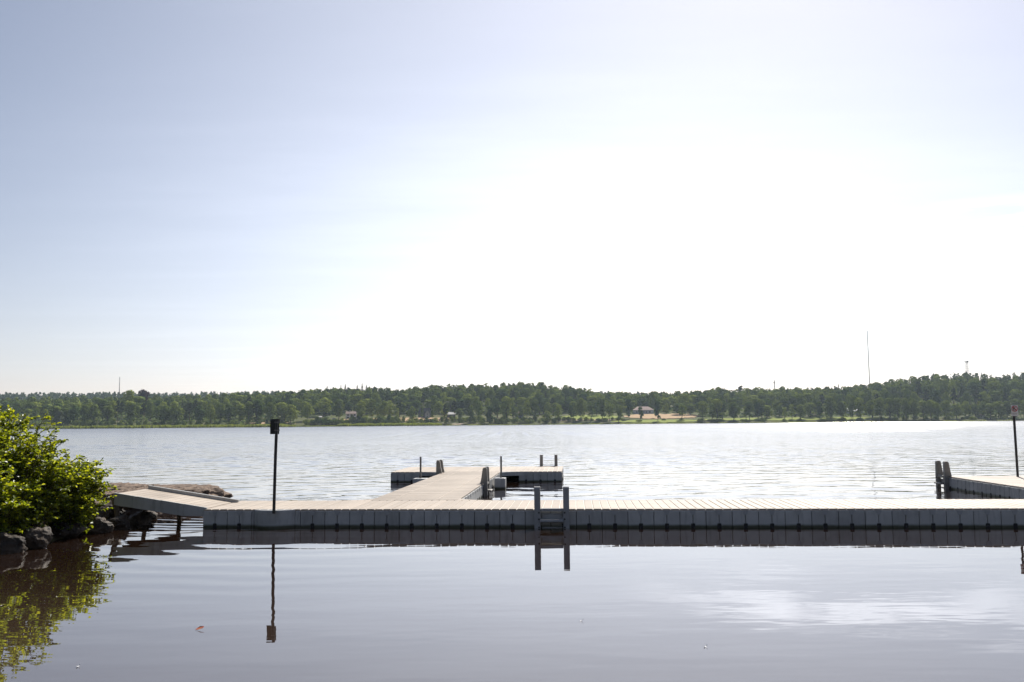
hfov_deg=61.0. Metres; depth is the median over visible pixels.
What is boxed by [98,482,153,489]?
rock slab
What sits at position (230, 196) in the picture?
sky
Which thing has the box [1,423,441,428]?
reeds
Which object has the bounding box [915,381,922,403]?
pine tree
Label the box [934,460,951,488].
bathing ladder
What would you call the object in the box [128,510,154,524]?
boulder
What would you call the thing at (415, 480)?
pole float
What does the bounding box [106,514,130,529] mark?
boulder
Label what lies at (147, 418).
undergrowth
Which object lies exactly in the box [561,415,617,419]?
lawn
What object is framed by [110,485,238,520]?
access ramp
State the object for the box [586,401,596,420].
leafy tree
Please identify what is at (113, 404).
leafy tree
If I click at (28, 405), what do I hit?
leafy tree
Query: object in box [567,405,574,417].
leafy tree
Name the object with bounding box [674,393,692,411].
leafy tree
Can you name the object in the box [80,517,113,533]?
boulder
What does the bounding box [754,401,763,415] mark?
leafy tree
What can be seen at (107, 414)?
leafy tree
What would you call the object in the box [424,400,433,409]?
leafy tree
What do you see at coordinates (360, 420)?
shore bush
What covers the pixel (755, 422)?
shore grass
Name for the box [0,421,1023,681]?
water
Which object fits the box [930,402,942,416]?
leafy tree
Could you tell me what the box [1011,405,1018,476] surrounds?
sign post
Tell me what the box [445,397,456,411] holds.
leafy tree
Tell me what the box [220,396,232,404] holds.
leafy tree
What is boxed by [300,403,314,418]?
leafy tree
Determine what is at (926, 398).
pine tree
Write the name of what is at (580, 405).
leafy tree
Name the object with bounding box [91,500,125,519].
boulder
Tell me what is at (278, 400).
leafy tree
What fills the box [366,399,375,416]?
leafy tree
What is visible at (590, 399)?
leafy tree
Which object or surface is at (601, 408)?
leafy tree
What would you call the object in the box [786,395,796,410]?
leafy tree
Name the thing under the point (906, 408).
leafy tree
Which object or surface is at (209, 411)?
leafy tree
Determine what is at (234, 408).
leafy tree
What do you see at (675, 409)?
leafy tree
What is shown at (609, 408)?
leafy tree
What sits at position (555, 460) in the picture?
bathing ladder
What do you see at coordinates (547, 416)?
leafy tree
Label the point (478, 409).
leafy tree
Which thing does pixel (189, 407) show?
pine tree
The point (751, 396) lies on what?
leafy tree
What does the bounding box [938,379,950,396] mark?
leafy tree
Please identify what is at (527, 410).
leafy tree
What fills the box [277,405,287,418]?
leafy tree
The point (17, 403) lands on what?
leafy tree
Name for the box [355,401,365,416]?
leafy tree
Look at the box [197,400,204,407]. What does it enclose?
leafy tree
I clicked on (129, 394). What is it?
leafy tree
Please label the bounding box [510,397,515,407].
leafy tree
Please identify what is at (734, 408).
leafy tree
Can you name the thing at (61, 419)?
willow tree
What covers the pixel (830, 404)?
leafy tree
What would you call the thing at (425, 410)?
house
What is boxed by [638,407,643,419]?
leafy tree
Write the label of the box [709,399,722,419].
leafy tree
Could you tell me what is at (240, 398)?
leafy tree
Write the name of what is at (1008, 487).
floating jetty
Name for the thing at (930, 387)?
leafy tree
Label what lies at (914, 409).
leafy tree
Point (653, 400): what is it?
leafy tree
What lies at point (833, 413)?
leafy tree
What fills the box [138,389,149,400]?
copper beech
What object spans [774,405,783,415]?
leafy tree
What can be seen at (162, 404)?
leafy tree
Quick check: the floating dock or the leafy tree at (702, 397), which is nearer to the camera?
the floating dock
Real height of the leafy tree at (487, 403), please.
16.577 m
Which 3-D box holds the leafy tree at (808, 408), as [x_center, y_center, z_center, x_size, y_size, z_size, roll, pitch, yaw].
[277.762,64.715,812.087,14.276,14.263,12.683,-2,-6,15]
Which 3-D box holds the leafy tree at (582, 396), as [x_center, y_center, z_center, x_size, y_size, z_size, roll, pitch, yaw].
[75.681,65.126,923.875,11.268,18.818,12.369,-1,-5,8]
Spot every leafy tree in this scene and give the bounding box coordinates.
[0,401,12,408]
[7,405,21,420]
[13,401,20,411]
[22,408,32,420]
[24,402,34,416]
[30,408,39,424]
[31,402,43,408]
[34,405,42,419]
[40,409,49,425]
[41,404,52,416]
[48,406,61,425]
[60,408,68,423]
[66,405,80,425]
[78,405,91,421]
[86,404,101,420]
[97,399,109,419]
[100,406,113,421]
[104,401,119,417]
[119,390,135,405]
[122,401,135,411]
[125,402,137,420]
[130,396,146,417]
[135,402,142,416]
[144,401,155,417]
[157,402,166,409]
[157,405,172,421]
[167,405,183,420]
[170,401,178,409]
[192,405,205,420]
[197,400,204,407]
[204,403,215,421]
[209,398,217,410]
[215,403,225,419]
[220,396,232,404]
[222,398,229,408]
[222,404,233,421]
[231,395,243,406]
[231,401,240,416]
[235,404,245,420]
[240,395,255,407]
[243,401,253,421]
[251,399,263,420]
[262,402,276,421]
[263,396,275,411]
[273,399,282,414]
[275,402,287,420]
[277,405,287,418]
[283,404,299,421]
[286,398,302,410]
[286,399,297,416]
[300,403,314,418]
[302,399,312,406]
[311,396,319,405]
[312,397,331,415]
[312,402,322,411]
[332,399,344,418]
[339,394,349,409]
[343,401,352,410]
[350,394,362,408]
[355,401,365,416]
[362,399,372,413]
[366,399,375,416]
[377,400,388,415]
[385,404,392,415]
[394,394,406,404]
[395,397,405,416]
[406,406,415,418]
[409,401,420,414]
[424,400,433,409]
[431,405,434,417]
[433,401,443,413]
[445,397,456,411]
[451,391,463,404]
[454,408,464,417]
[462,393,474,405]
[462,397,472,410]
[467,406,473,422]
[471,396,482,412]
[475,400,480,415]
[484,398,491,408]
[484,406,494,420]
[486,389,495,405]
[492,399,501,414]
[495,389,510,408]
[499,396,511,417]
[507,405,518,417]
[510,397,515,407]
[517,405,523,417]
[520,388,532,400]
[522,400,531,415]
[527,396,534,410]
[531,399,540,416]
[532,393,545,413]
[542,411,552,420]
[552,403,560,416]
[554,404,562,421]
[564,398,576,410]
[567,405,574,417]
[575,398,586,420]
[578,393,587,403]
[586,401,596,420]
[587,396,596,404]
[592,395,606,403]
[592,402,599,414]
[597,398,605,417]
[604,403,614,421]
[616,404,622,421]
[625,398,632,416]
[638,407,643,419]
[649,391,657,408]
[654,401,660,418]
[672,403,683,414]
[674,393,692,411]
[678,403,686,415]
[685,404,696,414]
[694,395,708,406]
[696,400,709,420]
[708,404,714,418]
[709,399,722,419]
[718,401,727,418]
[728,402,740,419]
[744,402,752,419]
[746,395,757,407]
[750,398,759,412]
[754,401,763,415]
[756,392,769,399]
[756,399,765,416]
[763,405,772,417]
[766,392,776,407]
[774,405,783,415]
[778,397,790,411]
[782,407,787,417]
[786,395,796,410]
[789,404,795,415]
[796,404,805,418]
[804,403,815,416]
[816,402,822,417]
[824,396,835,417]
[824,406,837,416]
[836,401,845,415]
[837,401,847,416]
[847,396,856,416]
[854,398,865,417]
[864,400,875,417]
[870,397,889,417]
[884,398,893,418]
[886,385,898,397]
[891,398,902,418]
[900,398,913,419]
[901,384,911,402]
[908,392,922,406]
[909,399,919,416]
[918,401,928,417]
[924,400,935,418]
[927,384,937,398]
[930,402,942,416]
[931,389,943,406]
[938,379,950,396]
[940,400,952,417]
[941,392,951,406]
[948,404,964,417]
[949,381,957,403]
[958,392,972,407]
[959,401,971,414]
[966,381,983,402]
[968,404,979,416]
[976,391,991,405]
[978,401,987,414]
[982,403,996,418]
[985,381,1003,396]
[992,401,1006,417]
[1002,401,1010,416]
[1007,381,1022,395]
[1008,389,1023,408]
[1010,399,1022,416]
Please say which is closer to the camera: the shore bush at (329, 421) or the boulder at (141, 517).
the boulder at (141, 517)
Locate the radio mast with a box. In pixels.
[867,330,880,383]
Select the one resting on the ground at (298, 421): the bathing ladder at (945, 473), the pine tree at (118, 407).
the pine tree at (118, 407)
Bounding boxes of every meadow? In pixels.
[611,419,697,422]
[704,417,890,419]
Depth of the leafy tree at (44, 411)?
797.25 m
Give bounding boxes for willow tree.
[53,411,64,423]
[181,402,193,421]
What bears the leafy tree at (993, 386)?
on the ground at (298, 421)
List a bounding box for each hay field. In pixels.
[344,417,457,420]
[624,413,700,418]
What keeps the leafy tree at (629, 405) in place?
on the ground at (298, 421)
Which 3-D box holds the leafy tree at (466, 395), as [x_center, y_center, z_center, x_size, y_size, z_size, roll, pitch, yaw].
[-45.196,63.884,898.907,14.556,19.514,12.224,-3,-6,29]
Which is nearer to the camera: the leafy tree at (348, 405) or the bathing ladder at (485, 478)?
the bathing ladder at (485, 478)
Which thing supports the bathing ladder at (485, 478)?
attached to the floating jetty at (456, 483)
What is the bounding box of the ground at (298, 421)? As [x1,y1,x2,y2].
[2,389,1023,540]
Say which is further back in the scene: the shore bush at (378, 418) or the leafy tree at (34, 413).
the leafy tree at (34, 413)
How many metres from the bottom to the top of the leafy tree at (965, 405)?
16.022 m
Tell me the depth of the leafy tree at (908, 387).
910.53 m
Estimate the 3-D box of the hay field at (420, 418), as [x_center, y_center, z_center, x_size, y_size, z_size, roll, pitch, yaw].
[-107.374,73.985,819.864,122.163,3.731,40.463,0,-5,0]
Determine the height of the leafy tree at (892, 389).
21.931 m
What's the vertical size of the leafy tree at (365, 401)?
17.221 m
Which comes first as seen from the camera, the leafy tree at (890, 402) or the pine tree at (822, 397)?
the leafy tree at (890, 402)
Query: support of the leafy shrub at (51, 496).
on the ground at (298, 421)
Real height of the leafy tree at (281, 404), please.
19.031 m
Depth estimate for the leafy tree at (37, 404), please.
929.90 m
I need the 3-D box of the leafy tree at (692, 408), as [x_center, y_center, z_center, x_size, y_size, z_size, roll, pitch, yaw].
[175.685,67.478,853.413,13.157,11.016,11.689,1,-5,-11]
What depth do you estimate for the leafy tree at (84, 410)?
805.09 m
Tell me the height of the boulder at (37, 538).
0.389 m
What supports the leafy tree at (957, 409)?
on the ground at (298, 421)
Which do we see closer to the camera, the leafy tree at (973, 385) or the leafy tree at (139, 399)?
the leafy tree at (139, 399)
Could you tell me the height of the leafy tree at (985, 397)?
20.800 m
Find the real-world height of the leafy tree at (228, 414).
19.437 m
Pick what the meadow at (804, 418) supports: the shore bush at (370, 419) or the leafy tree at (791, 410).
the leafy tree at (791, 410)
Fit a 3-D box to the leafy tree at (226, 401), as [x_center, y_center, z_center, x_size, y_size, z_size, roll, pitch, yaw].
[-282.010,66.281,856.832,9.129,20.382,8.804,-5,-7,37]
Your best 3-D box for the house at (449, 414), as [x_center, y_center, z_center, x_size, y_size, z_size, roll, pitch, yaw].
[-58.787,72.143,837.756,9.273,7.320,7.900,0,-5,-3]
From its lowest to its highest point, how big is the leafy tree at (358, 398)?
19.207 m
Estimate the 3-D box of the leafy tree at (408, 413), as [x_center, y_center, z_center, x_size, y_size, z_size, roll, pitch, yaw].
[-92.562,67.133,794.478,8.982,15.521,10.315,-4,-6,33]
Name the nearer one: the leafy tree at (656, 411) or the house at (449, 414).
the leafy tree at (656, 411)
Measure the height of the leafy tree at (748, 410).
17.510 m
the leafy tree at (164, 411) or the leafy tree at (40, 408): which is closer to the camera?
the leafy tree at (164, 411)
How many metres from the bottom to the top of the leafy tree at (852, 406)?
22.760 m
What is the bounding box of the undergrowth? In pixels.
[0,399,1023,426]
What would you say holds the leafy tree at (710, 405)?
on the meadow at (804, 418)
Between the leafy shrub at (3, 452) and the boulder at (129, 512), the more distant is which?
the boulder at (129, 512)
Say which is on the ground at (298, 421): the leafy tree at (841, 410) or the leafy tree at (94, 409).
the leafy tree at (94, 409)
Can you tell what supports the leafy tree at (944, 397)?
on the ground at (298, 421)
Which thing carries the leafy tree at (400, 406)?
on the ground at (298, 421)
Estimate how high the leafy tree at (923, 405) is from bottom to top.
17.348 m
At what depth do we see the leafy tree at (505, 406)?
804.49 m
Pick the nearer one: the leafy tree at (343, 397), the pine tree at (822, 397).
the pine tree at (822, 397)
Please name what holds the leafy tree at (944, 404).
on the ground at (298, 421)
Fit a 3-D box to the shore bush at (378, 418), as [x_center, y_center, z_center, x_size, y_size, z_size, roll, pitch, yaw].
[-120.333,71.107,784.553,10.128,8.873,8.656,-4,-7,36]
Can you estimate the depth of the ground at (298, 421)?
811.58 m
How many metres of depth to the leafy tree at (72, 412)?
792.24 m
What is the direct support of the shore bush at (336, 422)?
on the ground at (298, 421)
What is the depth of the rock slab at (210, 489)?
22.35 m
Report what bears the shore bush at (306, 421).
on the ground at (298, 421)
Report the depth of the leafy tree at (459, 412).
819.36 m
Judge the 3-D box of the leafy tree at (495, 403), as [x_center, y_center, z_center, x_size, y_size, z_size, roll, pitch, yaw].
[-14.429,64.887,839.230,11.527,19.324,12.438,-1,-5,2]
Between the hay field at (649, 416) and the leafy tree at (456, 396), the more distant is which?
the leafy tree at (456, 396)
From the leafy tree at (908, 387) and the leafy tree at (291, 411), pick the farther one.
the leafy tree at (908, 387)
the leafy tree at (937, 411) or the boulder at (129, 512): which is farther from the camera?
the leafy tree at (937, 411)
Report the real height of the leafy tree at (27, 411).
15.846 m
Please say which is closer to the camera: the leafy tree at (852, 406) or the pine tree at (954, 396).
the leafy tree at (852, 406)
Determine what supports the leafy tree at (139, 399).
on the ground at (298, 421)
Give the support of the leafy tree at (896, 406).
on the ground at (298, 421)
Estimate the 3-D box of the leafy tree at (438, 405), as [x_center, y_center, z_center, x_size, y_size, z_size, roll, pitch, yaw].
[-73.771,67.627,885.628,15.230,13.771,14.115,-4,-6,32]
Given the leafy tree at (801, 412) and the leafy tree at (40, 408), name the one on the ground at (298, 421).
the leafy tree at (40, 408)
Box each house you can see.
[345,411,356,418]
[418,408,431,417]
[447,412,454,417]
[633,406,653,413]
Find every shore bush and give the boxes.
[64,419,71,425]
[85,420,92,425]
[109,418,115,424]
[302,419,309,424]
[314,416,322,424]
[325,419,333,424]
[332,419,340,424]
[349,415,356,422]
[357,417,365,422]
[365,417,373,423]
[375,415,383,422]
[394,414,402,422]
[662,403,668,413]
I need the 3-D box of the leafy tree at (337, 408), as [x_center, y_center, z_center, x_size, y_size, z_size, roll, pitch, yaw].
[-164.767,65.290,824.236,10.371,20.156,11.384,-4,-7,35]
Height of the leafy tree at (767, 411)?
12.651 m
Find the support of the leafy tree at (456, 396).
on the ground at (298, 421)
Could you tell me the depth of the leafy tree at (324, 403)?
860.88 m
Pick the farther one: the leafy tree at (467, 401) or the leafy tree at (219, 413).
the leafy tree at (467, 401)
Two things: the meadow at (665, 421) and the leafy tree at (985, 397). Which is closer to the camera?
the meadow at (665, 421)
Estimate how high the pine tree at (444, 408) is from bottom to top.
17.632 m
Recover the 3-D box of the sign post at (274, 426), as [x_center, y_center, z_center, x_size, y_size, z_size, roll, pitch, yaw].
[-4.733,2.485,17.268,0.193,1.861,0.080,0,-5,0]
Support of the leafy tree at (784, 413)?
on the meadow at (804, 418)
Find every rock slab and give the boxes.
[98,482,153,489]
[98,484,232,500]
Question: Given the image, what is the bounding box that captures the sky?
[0,0,1023,398]
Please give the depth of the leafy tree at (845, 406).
790.30 m
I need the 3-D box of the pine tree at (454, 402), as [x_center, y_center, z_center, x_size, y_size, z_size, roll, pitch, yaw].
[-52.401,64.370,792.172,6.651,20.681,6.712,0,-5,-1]
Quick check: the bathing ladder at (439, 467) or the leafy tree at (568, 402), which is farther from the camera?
the leafy tree at (568, 402)
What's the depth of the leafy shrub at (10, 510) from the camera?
14.55 m
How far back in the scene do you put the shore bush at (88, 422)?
788.54 m
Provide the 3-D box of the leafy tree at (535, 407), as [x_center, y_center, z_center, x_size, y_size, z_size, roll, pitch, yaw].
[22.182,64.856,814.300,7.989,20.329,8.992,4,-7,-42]
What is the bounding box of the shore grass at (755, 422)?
[459,419,1023,424]
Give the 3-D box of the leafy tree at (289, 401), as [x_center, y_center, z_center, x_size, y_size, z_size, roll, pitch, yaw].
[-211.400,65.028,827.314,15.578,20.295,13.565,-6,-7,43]
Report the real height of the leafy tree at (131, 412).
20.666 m
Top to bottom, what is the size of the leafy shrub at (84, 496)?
1.662 m
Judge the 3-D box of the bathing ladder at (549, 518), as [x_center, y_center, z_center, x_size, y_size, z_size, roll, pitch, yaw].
[0.778,3.492,16.928,0.680,1.300,0.305,-1,-5,4]
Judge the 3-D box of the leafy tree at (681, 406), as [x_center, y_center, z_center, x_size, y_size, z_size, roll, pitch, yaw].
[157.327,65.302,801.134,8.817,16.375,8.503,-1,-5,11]
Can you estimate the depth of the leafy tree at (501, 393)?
917.20 m
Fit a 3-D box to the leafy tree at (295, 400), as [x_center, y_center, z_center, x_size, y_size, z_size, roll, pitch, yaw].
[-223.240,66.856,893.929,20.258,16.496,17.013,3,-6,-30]
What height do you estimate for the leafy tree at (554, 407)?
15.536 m
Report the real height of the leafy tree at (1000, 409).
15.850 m
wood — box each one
[0,372,1023,411]
[0,390,879,400]
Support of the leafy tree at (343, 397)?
on the ground at (298, 421)
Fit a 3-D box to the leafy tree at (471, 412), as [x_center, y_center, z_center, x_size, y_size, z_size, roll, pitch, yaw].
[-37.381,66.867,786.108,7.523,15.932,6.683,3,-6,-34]
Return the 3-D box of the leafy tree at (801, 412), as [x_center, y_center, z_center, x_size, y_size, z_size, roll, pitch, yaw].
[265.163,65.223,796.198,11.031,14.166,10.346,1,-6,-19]
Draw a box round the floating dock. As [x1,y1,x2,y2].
[203,499,1023,528]
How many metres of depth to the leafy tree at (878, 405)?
772.89 m
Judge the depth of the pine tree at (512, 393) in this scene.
925.44 m
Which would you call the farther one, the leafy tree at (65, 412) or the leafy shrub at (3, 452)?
the leafy tree at (65, 412)
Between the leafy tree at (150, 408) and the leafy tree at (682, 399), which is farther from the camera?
the leafy tree at (682, 399)
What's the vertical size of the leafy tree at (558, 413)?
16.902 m
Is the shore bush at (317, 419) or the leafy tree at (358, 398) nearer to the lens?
the shore bush at (317, 419)
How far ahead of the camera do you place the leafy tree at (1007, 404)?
793.76 m
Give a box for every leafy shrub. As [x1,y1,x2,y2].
[0,405,68,488]
[0,448,18,503]
[0,468,44,532]
[1,433,87,534]
[42,449,117,533]
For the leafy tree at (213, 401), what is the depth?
911.60 m
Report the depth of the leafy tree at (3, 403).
920.90 m
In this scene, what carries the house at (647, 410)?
on the ground at (298, 421)
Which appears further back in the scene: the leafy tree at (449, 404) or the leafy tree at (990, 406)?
the leafy tree at (449, 404)
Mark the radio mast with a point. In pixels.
(868, 357)
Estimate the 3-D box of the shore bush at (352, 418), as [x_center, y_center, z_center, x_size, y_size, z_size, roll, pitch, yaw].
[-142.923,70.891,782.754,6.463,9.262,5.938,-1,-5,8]
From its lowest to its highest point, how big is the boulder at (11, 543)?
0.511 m
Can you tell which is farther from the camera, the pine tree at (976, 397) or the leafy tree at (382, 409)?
the pine tree at (976, 397)
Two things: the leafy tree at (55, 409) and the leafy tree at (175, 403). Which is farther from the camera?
the leafy tree at (175, 403)
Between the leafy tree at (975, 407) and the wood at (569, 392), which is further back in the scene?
the wood at (569, 392)
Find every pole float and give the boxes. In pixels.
[413,457,426,483]
[494,456,505,488]
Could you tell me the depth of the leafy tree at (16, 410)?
812.59 m
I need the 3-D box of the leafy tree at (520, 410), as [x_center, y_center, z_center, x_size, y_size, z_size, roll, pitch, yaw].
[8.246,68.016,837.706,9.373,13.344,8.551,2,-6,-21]
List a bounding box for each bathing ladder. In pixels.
[436,460,444,474]
[480,466,492,495]
[534,486,569,527]
[540,455,557,466]
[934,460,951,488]
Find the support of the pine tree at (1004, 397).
on the ground at (298, 421)
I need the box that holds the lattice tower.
[965,359,968,372]
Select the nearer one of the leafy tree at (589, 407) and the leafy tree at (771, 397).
the leafy tree at (589, 407)
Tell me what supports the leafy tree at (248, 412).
on the ground at (298, 421)
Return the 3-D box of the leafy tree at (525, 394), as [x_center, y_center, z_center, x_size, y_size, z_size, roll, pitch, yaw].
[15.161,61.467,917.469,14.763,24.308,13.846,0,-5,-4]
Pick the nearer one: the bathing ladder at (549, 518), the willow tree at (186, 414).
the bathing ladder at (549, 518)
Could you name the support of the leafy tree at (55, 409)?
on the ground at (298, 421)
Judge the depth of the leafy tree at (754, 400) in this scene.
844.13 m
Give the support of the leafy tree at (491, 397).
on the ground at (298, 421)
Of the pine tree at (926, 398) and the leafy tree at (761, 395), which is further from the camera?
the leafy tree at (761, 395)
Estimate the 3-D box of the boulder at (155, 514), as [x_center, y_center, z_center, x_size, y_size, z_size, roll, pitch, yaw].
[-7.949,3.873,19.130,0.285,0.286,0.391,0,-5,0]
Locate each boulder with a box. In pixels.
[0,532,27,553]
[19,526,52,548]
[49,521,85,537]
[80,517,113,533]
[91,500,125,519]
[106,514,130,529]
[123,507,147,517]
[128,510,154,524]
[148,510,157,519]
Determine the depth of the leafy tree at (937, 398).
848.64 m
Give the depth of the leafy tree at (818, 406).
788.63 m
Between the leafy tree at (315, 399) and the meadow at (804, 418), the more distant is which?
the leafy tree at (315, 399)
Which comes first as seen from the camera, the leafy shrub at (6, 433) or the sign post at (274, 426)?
the leafy shrub at (6, 433)
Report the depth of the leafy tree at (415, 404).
877.78 m
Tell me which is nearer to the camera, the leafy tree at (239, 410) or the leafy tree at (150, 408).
the leafy tree at (239, 410)
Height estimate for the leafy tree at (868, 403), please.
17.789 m
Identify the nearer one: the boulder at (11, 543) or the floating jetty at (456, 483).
the boulder at (11, 543)
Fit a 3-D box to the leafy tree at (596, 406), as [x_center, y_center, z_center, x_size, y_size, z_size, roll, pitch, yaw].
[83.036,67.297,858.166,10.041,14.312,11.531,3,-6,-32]
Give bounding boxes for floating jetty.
[328,466,562,500]
[949,476,1023,498]
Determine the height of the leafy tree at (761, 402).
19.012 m
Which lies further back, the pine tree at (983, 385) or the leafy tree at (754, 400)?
the pine tree at (983, 385)
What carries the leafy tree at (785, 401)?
on the ground at (298, 421)
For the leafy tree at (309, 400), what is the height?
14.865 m
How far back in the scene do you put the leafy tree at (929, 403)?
784.22 m
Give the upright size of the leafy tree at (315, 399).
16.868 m
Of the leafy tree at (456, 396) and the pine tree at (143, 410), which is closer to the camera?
the pine tree at (143, 410)
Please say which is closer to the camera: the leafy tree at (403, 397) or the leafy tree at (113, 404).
the leafy tree at (113, 404)
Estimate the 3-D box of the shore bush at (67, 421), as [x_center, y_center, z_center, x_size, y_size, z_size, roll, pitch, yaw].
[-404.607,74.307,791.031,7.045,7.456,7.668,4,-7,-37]
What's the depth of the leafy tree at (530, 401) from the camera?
896.78 m
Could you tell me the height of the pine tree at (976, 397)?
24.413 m
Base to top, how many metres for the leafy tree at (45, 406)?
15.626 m
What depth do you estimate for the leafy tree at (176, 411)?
800.56 m
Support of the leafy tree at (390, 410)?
on the ground at (298, 421)
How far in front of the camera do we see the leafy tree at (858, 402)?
784.62 m
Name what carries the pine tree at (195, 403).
on the ground at (298, 421)
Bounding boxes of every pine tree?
[115,400,122,421]
[140,403,146,424]
[185,402,192,420]
[192,399,198,408]
[442,404,447,416]
[451,400,457,421]
[510,390,516,398]
[819,394,825,403]
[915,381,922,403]
[923,389,930,401]
[951,388,959,410]
[973,388,982,410]
[981,380,986,390]
[1002,392,1008,401]
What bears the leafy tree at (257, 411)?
on the ground at (298, 421)
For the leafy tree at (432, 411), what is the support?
on the ground at (298, 421)
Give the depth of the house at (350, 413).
833.32 m
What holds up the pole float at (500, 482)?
on the water
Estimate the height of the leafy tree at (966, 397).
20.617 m
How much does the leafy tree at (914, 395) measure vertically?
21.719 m
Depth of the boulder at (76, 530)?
15.94 m
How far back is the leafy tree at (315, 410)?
883.74 m
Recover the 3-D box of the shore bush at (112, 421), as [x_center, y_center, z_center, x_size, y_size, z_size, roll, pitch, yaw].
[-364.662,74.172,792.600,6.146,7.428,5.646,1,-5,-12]
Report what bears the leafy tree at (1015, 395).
on the ground at (298, 421)
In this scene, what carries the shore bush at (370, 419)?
on the ground at (298, 421)
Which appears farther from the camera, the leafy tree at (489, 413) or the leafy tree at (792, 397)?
the leafy tree at (792, 397)
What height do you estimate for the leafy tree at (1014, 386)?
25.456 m
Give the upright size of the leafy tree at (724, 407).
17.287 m
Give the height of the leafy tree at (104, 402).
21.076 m
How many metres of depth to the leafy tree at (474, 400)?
874.62 m
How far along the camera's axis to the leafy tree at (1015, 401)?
787.16 m
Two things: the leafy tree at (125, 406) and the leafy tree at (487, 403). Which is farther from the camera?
the leafy tree at (487, 403)
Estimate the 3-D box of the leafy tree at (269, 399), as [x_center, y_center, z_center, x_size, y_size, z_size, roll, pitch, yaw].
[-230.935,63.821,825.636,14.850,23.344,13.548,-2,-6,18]
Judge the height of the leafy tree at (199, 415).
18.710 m
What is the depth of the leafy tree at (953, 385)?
901.72 m
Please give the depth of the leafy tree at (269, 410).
781.19 m
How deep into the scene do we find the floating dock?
17.11 m
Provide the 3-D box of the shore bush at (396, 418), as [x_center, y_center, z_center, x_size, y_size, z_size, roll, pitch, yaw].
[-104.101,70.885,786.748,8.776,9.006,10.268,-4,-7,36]
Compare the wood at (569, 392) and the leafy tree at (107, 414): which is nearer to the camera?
the leafy tree at (107, 414)
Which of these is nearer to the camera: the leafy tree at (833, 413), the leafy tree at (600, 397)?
the leafy tree at (833, 413)
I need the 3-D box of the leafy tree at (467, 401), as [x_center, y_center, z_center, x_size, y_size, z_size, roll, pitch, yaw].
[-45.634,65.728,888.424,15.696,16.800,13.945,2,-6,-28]
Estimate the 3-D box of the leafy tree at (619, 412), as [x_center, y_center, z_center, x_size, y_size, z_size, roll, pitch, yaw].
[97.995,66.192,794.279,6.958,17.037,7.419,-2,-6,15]
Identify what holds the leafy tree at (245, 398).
on the ground at (298, 421)
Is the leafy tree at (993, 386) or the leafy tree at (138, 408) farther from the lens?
the leafy tree at (993, 386)
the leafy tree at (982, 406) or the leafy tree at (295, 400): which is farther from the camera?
the leafy tree at (295, 400)
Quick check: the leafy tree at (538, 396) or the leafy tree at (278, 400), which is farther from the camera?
the leafy tree at (538, 396)
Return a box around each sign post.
[270,419,279,513]
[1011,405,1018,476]
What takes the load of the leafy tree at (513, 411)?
on the ground at (298, 421)
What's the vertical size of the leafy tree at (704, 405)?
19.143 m
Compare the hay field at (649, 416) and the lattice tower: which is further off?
the lattice tower
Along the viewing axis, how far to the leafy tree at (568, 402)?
900.53 m
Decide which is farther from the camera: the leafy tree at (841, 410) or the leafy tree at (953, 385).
the leafy tree at (953, 385)

